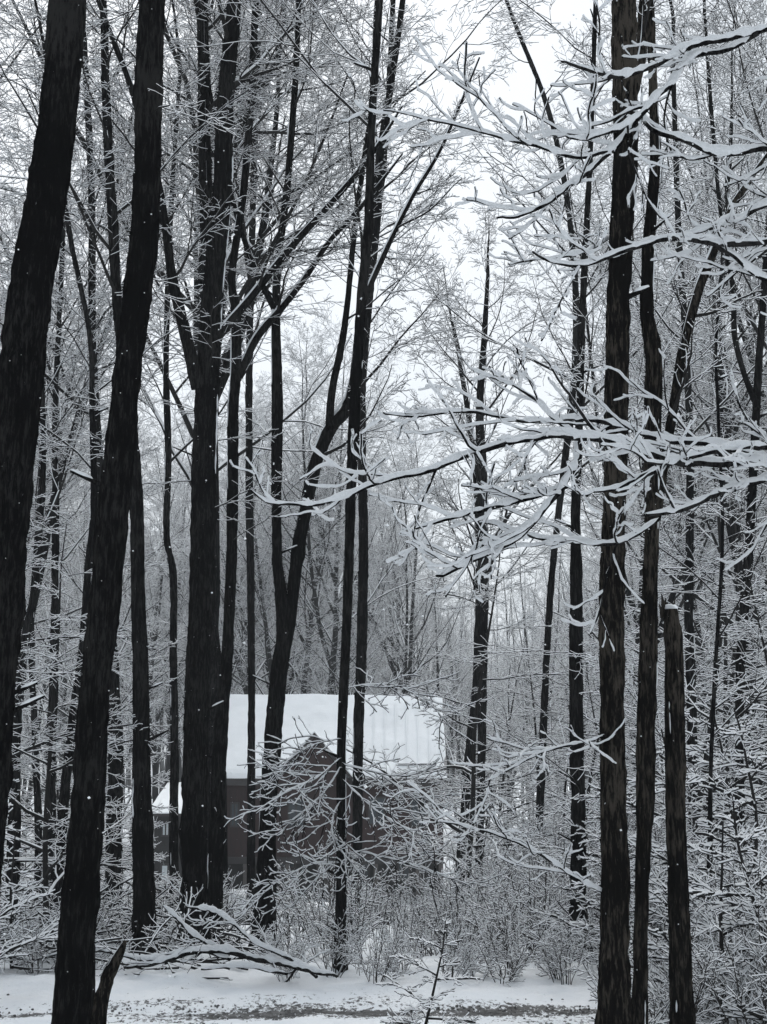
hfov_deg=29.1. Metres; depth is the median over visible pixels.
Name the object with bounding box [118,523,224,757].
tree
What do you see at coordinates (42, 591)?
tree
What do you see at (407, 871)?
window
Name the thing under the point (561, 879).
shrub
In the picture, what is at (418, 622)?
tree
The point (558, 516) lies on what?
tree
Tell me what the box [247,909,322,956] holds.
shrub
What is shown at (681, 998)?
broken tree
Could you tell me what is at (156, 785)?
sapling
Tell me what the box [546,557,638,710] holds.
tree
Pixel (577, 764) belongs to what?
tree
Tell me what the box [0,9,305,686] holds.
tree
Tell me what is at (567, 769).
sapling
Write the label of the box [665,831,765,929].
shrub
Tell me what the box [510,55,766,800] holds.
tree
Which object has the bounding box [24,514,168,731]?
tree
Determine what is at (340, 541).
tree
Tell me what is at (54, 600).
tree
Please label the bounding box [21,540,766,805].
distant woods
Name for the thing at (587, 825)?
shrub
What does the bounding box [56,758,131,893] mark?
sapling
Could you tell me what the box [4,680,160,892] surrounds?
sapling
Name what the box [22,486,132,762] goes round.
tree
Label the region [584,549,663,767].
tree
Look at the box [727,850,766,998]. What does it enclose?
shrub
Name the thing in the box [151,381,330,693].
tree
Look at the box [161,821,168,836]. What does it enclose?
window
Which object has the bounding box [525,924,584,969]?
shrub
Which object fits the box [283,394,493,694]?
tree
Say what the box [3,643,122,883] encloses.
sapling
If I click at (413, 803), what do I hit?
window
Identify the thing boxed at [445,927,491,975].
shrub
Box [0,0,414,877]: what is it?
tree
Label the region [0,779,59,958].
sapling
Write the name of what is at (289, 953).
shrub
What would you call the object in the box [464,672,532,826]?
tree
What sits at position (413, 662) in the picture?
tree
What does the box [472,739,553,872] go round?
sapling
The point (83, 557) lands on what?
tree
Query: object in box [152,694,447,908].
wooden house
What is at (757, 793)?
shrub
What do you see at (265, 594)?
tree
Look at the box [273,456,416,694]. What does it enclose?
tree
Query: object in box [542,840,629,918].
shrub
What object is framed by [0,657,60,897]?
sapling
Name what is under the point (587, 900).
sapling
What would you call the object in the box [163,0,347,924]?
tree
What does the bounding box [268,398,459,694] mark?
tree
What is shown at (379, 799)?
window
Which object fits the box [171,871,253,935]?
shrub
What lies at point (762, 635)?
sapling
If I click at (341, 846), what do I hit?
tree
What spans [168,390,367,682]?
tree
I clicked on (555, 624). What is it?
tree
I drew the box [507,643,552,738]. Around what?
tree
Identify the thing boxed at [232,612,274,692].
tree
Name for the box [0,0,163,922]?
tree
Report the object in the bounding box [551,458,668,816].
tree
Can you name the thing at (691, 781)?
sapling
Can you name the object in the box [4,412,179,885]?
tree
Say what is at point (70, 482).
tree
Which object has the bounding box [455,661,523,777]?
tree
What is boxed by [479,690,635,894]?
sapling
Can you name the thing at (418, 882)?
shrub
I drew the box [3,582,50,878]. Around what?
tree
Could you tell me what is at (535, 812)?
shrub
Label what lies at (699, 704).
sapling
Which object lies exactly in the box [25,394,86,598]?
tree
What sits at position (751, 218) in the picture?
tree
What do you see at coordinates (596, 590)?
tree
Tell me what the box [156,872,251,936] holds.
shrub
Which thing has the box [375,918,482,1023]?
seedling
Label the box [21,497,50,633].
tree
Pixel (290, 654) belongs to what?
tree
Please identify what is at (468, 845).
shrub
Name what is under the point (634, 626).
tree
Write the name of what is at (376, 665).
tree
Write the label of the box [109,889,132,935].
shrub
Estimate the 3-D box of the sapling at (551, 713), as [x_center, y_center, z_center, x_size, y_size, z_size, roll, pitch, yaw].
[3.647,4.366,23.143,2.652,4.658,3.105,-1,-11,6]
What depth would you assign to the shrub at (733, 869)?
11.20 m
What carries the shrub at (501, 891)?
on the snowy ground
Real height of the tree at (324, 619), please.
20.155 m
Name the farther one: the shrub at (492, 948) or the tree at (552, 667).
the tree at (552, 667)
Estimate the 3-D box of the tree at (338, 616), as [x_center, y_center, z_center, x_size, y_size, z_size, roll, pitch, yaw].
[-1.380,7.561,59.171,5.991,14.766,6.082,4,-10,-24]
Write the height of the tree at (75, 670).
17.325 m
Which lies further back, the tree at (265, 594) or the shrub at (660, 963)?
the tree at (265, 594)
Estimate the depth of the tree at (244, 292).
23.53 m
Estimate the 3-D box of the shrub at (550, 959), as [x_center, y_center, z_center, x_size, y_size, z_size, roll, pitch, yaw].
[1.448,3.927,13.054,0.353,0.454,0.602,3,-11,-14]
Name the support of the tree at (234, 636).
on the snowy ground
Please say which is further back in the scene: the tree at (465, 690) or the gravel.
the tree at (465, 690)
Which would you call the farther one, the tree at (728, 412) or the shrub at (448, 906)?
the tree at (728, 412)
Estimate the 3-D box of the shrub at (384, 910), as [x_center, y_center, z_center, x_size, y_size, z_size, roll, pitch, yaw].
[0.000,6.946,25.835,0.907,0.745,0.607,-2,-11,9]
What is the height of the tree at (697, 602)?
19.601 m
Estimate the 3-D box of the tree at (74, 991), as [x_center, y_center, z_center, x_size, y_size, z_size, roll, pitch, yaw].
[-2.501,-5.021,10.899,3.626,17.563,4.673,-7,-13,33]
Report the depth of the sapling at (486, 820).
29.65 m
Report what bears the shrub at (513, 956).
on the snowy ground
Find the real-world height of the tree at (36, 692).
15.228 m
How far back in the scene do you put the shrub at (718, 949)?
11.57 m
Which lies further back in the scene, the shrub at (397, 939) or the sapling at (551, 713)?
the sapling at (551, 713)
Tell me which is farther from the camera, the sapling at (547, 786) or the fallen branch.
the sapling at (547, 786)
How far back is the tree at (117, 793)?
19.66 m
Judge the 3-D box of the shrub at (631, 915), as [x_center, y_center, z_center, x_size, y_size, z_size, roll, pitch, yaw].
[2.563,3.802,14.772,1.588,1.452,1.069,-5,-12,27]
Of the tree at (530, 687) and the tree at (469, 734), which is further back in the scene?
the tree at (530, 687)
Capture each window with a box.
[160,864,168,880]
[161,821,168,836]
[230,802,239,826]
[281,864,295,868]
[287,798,304,826]
[316,865,328,892]
[362,864,369,882]
[368,797,384,824]
[397,864,409,880]
[410,798,427,826]
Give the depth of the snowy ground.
12.20 m
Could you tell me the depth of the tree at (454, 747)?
84.11 m
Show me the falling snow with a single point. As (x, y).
(368, 508)
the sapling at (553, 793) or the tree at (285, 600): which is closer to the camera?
the tree at (285, 600)
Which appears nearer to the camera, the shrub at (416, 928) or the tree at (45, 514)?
the shrub at (416, 928)
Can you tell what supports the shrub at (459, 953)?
on the snowy ground
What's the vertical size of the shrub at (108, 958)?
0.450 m
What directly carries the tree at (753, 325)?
on the snowy ground
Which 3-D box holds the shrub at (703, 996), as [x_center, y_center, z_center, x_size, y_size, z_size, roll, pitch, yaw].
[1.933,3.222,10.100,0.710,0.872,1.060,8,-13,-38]
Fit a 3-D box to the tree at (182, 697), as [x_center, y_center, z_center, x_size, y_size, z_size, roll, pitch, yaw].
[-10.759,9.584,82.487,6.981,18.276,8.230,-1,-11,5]
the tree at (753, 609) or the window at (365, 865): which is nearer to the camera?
the window at (365, 865)
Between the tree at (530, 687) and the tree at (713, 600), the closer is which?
the tree at (713, 600)
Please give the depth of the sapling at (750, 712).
18.67 m
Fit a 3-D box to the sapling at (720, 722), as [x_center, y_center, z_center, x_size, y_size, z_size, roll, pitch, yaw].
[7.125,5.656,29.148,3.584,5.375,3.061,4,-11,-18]
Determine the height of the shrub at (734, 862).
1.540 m
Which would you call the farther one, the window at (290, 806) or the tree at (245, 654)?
the tree at (245, 654)
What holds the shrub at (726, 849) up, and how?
on the snowy ground
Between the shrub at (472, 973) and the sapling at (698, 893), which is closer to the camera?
the sapling at (698, 893)
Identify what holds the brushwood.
on the snowy ground
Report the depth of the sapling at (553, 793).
49.96 m
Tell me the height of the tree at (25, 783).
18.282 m
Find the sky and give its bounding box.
[0,0,766,786]
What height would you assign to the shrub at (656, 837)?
2.070 m
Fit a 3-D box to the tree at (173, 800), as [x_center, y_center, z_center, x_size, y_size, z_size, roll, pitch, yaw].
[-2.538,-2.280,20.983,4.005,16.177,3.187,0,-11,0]
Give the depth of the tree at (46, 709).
62.52 m
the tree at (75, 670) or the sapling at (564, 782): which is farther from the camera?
the tree at (75, 670)
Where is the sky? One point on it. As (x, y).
(542, 53)
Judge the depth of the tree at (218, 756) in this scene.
16.92 m
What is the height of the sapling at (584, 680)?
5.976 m
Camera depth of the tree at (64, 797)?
17.57 m
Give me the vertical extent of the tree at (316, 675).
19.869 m
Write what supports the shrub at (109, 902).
on the snowy ground
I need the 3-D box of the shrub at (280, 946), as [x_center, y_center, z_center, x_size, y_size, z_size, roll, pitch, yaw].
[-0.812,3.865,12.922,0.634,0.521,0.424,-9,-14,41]
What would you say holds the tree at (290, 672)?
on the snowy ground
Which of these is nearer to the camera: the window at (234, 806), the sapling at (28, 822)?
the sapling at (28, 822)
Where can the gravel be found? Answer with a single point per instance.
(457, 1005)
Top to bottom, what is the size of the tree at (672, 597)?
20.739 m
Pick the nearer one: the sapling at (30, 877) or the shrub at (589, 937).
the shrub at (589, 937)
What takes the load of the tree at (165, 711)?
on the snowy ground
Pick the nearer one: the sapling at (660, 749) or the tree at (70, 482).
the sapling at (660, 749)
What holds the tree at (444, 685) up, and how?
on the snowy ground
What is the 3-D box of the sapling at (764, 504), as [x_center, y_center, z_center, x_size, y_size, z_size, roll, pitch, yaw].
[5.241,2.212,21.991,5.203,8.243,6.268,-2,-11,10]
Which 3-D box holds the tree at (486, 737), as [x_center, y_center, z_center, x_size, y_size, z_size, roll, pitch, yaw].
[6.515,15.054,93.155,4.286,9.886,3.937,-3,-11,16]
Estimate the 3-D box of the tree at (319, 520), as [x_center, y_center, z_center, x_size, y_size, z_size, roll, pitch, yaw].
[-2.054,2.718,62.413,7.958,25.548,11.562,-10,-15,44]
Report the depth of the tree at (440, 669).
76.35 m
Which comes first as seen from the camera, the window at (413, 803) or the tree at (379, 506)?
the window at (413, 803)
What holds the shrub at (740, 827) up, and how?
on the snowy ground
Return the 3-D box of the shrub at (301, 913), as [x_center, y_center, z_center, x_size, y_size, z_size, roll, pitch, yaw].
[-0.592,3.965,15.395,1.206,1.469,1.216,0,-11,1]
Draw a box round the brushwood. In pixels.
[0,855,703,982]
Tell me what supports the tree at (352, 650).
on the snowy ground
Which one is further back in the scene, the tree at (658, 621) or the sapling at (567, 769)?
the tree at (658, 621)
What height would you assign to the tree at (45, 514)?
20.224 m
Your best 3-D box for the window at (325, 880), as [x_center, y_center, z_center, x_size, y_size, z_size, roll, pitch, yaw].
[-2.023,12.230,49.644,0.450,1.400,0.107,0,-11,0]
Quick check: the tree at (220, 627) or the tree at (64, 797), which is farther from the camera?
the tree at (220, 627)
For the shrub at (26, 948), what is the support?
on the snowy ground
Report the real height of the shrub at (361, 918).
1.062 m
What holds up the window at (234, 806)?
in the wooden house
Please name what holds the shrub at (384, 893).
on the snowy ground
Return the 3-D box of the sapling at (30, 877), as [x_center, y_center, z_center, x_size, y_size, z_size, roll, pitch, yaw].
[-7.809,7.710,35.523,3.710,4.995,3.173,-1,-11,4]
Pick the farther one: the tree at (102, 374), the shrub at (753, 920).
the tree at (102, 374)
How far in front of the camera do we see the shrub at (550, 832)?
20.54 m
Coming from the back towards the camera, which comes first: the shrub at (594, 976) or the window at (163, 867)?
the window at (163, 867)
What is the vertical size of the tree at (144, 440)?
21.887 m
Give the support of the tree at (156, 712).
on the snowy ground
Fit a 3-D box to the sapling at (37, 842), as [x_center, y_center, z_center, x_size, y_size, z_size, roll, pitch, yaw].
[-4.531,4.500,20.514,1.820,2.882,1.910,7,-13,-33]
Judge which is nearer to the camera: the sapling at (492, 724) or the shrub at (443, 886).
the shrub at (443, 886)
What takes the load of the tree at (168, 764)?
on the snowy ground
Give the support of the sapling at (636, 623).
on the snowy ground
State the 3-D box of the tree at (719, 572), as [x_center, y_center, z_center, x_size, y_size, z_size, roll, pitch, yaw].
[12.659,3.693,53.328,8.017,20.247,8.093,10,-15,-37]
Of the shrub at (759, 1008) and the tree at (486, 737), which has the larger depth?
the tree at (486, 737)
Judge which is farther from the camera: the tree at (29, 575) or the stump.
the tree at (29, 575)
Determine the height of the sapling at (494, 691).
5.816 m
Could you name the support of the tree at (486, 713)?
on the snowy ground
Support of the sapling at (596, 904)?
on the snowy ground
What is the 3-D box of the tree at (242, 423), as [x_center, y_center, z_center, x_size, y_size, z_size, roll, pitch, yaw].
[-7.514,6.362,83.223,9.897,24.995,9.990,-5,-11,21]
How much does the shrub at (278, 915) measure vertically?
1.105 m
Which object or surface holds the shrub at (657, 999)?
on the snowy ground
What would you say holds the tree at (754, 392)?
on the snowy ground
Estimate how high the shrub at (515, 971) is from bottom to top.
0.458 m
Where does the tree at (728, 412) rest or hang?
on the snowy ground
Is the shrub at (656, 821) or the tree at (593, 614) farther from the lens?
the tree at (593, 614)
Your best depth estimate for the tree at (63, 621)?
90.85 m
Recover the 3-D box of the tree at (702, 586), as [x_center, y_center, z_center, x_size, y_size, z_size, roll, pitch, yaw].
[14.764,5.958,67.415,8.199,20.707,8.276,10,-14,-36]
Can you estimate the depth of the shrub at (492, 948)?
13.23 m
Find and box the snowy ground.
[0,787,766,1023]
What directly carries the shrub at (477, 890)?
on the snowy ground
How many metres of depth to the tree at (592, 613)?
45.58 m
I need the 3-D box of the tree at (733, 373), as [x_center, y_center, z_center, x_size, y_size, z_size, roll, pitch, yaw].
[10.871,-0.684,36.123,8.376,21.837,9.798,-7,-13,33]
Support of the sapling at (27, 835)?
on the snowy ground
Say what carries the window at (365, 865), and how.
in the wooden house
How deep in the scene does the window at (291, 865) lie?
49.71 m
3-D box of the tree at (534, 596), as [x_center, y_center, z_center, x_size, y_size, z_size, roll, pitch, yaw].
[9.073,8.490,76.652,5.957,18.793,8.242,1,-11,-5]
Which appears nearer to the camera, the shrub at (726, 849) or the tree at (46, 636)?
the shrub at (726, 849)
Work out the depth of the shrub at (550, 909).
14.64 m
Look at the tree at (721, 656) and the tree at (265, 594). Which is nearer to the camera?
the tree at (721, 656)
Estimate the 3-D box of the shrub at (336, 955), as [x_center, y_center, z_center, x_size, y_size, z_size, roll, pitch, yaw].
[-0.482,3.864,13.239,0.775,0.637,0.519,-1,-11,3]
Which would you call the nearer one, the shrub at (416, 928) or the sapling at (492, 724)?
the shrub at (416, 928)
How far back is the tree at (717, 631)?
13.22 m
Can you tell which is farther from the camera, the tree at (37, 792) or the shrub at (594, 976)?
the tree at (37, 792)
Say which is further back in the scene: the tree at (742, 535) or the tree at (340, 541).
the tree at (340, 541)
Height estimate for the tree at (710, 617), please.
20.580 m
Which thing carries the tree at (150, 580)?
on the snowy ground
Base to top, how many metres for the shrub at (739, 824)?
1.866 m
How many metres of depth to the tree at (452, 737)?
95.16 m
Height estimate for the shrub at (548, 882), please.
1.573 m
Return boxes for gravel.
[0,994,660,1023]
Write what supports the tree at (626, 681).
on the snowy ground
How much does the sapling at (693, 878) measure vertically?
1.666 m
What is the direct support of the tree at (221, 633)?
on the snowy ground
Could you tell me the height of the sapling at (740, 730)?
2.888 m
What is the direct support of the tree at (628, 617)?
on the snowy ground
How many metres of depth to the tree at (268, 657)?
62.82 m
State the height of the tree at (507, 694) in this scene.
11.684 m
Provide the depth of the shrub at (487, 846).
19.47 m
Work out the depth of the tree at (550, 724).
87.17 m
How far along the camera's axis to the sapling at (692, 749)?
15.14 m
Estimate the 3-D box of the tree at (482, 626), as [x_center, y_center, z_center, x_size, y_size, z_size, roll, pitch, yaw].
[2.291,0.529,27.163,3.735,14.138,4.524,0,-11,0]
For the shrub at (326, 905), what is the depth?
16.82 m
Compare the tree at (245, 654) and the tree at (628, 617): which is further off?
the tree at (628, 617)
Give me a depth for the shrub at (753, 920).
11.52 m
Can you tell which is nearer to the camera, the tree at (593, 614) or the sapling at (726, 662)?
the sapling at (726, 662)
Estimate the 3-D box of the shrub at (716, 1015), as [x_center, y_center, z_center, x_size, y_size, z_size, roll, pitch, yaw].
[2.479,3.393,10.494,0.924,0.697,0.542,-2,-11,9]
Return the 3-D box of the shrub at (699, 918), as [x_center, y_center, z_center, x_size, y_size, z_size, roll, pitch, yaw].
[2.443,3.239,11.575,1.147,1.386,1.138,4,-11,-20]
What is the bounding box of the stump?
[90,940,126,1023]
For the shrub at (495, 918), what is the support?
on the snowy ground
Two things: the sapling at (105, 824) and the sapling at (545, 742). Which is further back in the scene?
the sapling at (105, 824)
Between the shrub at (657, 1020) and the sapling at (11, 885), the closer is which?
the shrub at (657, 1020)
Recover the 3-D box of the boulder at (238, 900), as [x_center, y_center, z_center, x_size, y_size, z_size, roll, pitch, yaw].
[-2.386,6.829,25.167,0.904,0.806,0.717,0,-11,0]
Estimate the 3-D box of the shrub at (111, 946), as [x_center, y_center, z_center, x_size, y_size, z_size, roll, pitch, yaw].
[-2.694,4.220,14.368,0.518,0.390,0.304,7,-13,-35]
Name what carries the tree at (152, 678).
on the snowy ground
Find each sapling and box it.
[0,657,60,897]
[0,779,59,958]
[0,826,57,973]
[2,738,132,901]
[2,753,131,880]
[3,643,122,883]
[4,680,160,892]
[5,787,69,880]
[7,691,131,877]
[23,693,169,906]
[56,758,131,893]
[64,747,169,904]
[325,529,569,892]
[379,640,597,875]
[416,660,588,875]
[434,749,519,895]
[467,629,661,894]
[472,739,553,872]
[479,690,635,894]
[484,632,662,881]
[491,667,634,843]
[493,756,570,859]
[517,432,766,892]
[517,668,660,848]
[529,760,657,950]
[530,420,766,876]
[530,648,705,875]
[530,733,599,826]
[563,420,766,846]
[564,833,694,968]
[567,608,734,858]
[585,663,722,820]
[588,702,766,980]
[630,673,766,928]
[631,819,762,1023]
[654,680,765,886]
[656,662,763,829]
[666,681,766,953]
[684,542,766,881]
[689,800,766,1023]
[691,673,766,849]
[718,687,765,818]
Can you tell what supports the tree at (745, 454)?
on the snowy ground
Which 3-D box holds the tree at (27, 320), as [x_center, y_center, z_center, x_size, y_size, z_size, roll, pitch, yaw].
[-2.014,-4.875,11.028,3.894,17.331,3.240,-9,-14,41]
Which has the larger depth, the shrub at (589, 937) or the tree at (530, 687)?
the tree at (530, 687)
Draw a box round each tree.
[0,0,85,888]
[0,0,124,392]
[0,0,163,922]
[0,0,256,924]
[0,0,270,916]
[0,0,287,952]
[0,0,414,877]
[0,0,467,926]
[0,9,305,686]
[0,20,130,557]
[0,20,179,906]
[0,51,186,458]
[0,62,154,892]
[0,191,68,532]
[0,218,111,576]
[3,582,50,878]
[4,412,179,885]
[5,519,183,918]
[20,482,125,878]
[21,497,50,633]
[21,566,82,809]
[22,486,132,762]
[23,599,61,746]
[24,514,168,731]
[25,273,146,662]
[25,350,237,757]
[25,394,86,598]
[25,396,86,587]
[25,417,84,683]
[25,428,130,693]
[26,388,190,722]
[26,403,154,747]
[26,454,159,813]
[26,545,126,714]
[28,511,129,710]
[46,414,235,865]
[46,509,83,764]
[46,556,128,756]
[51,0,242,1023]
[67,485,187,802]
[72,0,342,911]
[73,527,183,771]
[78,0,414,944]
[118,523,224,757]
[120,488,225,729]
[121,403,258,739]
[122,600,183,749]
[123,470,242,786]
[124,373,298,693]
[127,0,509,972]
[129,526,246,731]
[148,0,419,943]
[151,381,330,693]
[154,504,288,700]
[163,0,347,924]
[163,531,266,724]
[165,0,499,950]
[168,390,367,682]
[173,354,342,694]
[177,537,313,746]
[181,403,322,678]
[217,402,383,693]
[219,295,458,694]
[220,367,394,693]
[220,501,353,686]
[229,0,766,651]
[232,518,344,693]
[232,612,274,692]
[239,422,344,692]
[256,431,415,694]
[266,503,392,694]
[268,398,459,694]
[271,0,551,926]
[273,455,421,694]
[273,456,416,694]
[274,432,417,674]
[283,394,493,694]
[287,474,399,695]
[288,515,419,694]
[297,554,418,694]
[308,472,466,695]
[337,498,429,692]
[350,499,468,727]
[355,0,764,956]
[372,516,492,730]
[382,0,663,1023]
[396,229,570,912]
[410,171,602,901]
[417,551,501,826]
[419,657,460,734]
[420,651,472,799]
[421,584,488,789]
[423,673,466,825]
[429,659,491,761]
[438,0,729,922]
[446,667,521,819]
[450,673,512,826]
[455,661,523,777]
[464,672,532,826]
[487,557,568,830]
[487,646,535,823]
[488,610,568,825]
[499,497,600,817]
[507,107,766,818]
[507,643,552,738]
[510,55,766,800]
[512,459,683,724]
[517,667,566,816]
[519,533,598,743]
[522,497,661,761]
[529,545,598,698]
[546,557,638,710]
[551,14,766,585]
[551,56,766,934]
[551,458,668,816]
[552,0,766,855]
[552,353,764,758]
[554,0,766,854]
[562,373,722,743]
[567,480,701,732]
[581,0,766,831]
[583,490,701,777]
[584,543,685,797]
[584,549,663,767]
[625,561,719,743]
[628,0,766,1023]
[628,438,762,707]
[633,0,766,450]
[635,487,766,721]
[636,360,766,746]
[657,329,766,785]
[658,300,766,749]
[659,594,695,1023]
[660,39,766,383]
[663,212,766,713]
[664,104,766,587]
[666,492,764,782]
[683,520,766,811]
[701,512,766,684]
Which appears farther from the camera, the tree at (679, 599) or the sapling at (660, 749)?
the tree at (679, 599)
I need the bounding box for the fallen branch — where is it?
[38,877,337,982]
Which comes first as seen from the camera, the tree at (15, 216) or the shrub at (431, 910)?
the shrub at (431, 910)
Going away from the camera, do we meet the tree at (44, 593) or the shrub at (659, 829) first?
the shrub at (659, 829)
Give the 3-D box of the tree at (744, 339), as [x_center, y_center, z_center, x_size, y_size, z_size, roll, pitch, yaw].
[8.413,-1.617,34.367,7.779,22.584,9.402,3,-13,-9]
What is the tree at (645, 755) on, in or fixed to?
on the snowy ground
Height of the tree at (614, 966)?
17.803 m
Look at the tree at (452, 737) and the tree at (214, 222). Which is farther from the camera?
the tree at (452, 737)
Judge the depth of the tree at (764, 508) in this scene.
36.85 m
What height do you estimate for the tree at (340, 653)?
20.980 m
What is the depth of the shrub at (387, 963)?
12.71 m
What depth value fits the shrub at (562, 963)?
12.80 m
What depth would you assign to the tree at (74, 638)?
99.59 m
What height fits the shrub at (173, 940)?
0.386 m
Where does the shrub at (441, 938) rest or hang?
on the snowy ground
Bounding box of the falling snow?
[0,0,766,1021]
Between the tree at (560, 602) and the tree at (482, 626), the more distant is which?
the tree at (560, 602)
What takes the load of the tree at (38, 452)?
on the snowy ground
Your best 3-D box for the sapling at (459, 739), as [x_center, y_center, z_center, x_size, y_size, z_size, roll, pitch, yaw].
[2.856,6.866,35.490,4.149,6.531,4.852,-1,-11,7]
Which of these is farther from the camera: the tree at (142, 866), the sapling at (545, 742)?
the sapling at (545, 742)
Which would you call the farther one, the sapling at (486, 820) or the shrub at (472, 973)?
the sapling at (486, 820)
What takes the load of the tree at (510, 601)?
on the snowy ground
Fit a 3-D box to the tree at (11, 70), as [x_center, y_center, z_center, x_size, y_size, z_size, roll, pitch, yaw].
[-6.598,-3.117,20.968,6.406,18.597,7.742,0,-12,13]
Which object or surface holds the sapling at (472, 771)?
on the snowy ground
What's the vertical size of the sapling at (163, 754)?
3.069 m
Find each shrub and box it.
[0,906,56,974]
[34,887,127,946]
[95,930,121,969]
[95,931,131,961]
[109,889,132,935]
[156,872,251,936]
[159,929,203,958]
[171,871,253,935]
[239,860,356,948]
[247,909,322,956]
[256,938,313,975]
[259,925,316,981]
[269,821,383,957]
[278,862,385,948]
[288,907,371,977]
[292,863,393,958]
[335,861,415,925]
[340,922,409,983]
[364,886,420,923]
[364,890,407,924]
[368,941,412,978]
[374,920,430,970]
[383,885,473,957]
[392,864,465,927]
[393,881,464,945]
[399,913,488,976]
[404,899,471,955]
[416,843,518,952]
[423,847,506,943]
[428,869,484,941]
[442,863,549,954]
[445,812,544,925]
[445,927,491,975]
[447,929,510,980]
[462,823,545,907]
[462,829,572,959]
[462,881,550,936]
[462,891,556,975]
[465,887,538,949]
[469,933,542,986]
[480,816,599,952]
[490,804,594,912]
[492,864,595,937]
[494,941,534,968]
[506,799,596,905]
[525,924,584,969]
[529,910,599,984]
[530,930,574,979]
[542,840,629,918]
[545,768,664,909]
[553,903,633,975]
[556,823,718,937]
[564,776,707,925]
[572,959,656,1003]
[585,964,669,1023]
[626,789,705,856]
[628,819,751,917]
[628,925,742,1023]
[629,838,760,1016]
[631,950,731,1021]
[631,962,725,1020]
[648,918,668,996]
[652,815,766,989]
[654,835,766,1023]
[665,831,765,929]
[666,956,766,1023]
[689,815,766,1005]
[690,798,766,907]
[690,917,761,1003]
[691,814,752,924]
[698,737,766,863]
[713,815,766,920]
[725,888,761,945]
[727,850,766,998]
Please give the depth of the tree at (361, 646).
21.70 m
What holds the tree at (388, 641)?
on the snowy ground
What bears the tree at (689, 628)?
on the snowy ground
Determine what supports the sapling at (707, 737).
on the snowy ground
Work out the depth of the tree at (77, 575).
81.54 m
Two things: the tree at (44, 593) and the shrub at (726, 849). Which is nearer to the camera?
the shrub at (726, 849)
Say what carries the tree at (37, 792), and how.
on the snowy ground
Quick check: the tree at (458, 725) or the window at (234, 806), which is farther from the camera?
the tree at (458, 725)
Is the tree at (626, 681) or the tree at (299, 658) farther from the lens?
the tree at (299, 658)
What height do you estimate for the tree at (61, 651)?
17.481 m
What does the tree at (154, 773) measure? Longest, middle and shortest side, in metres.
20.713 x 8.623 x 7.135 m
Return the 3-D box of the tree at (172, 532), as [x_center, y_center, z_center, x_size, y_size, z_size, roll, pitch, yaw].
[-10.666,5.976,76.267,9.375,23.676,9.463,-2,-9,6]
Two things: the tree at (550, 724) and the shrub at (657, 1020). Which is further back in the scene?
the tree at (550, 724)
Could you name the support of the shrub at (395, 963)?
on the snowy ground
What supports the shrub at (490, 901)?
on the snowy ground
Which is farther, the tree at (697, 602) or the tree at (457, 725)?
the tree at (457, 725)
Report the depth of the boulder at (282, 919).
37.94 m
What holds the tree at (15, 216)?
on the snowy ground
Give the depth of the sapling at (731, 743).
33.31 m
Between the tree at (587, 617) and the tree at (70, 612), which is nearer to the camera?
the tree at (70, 612)

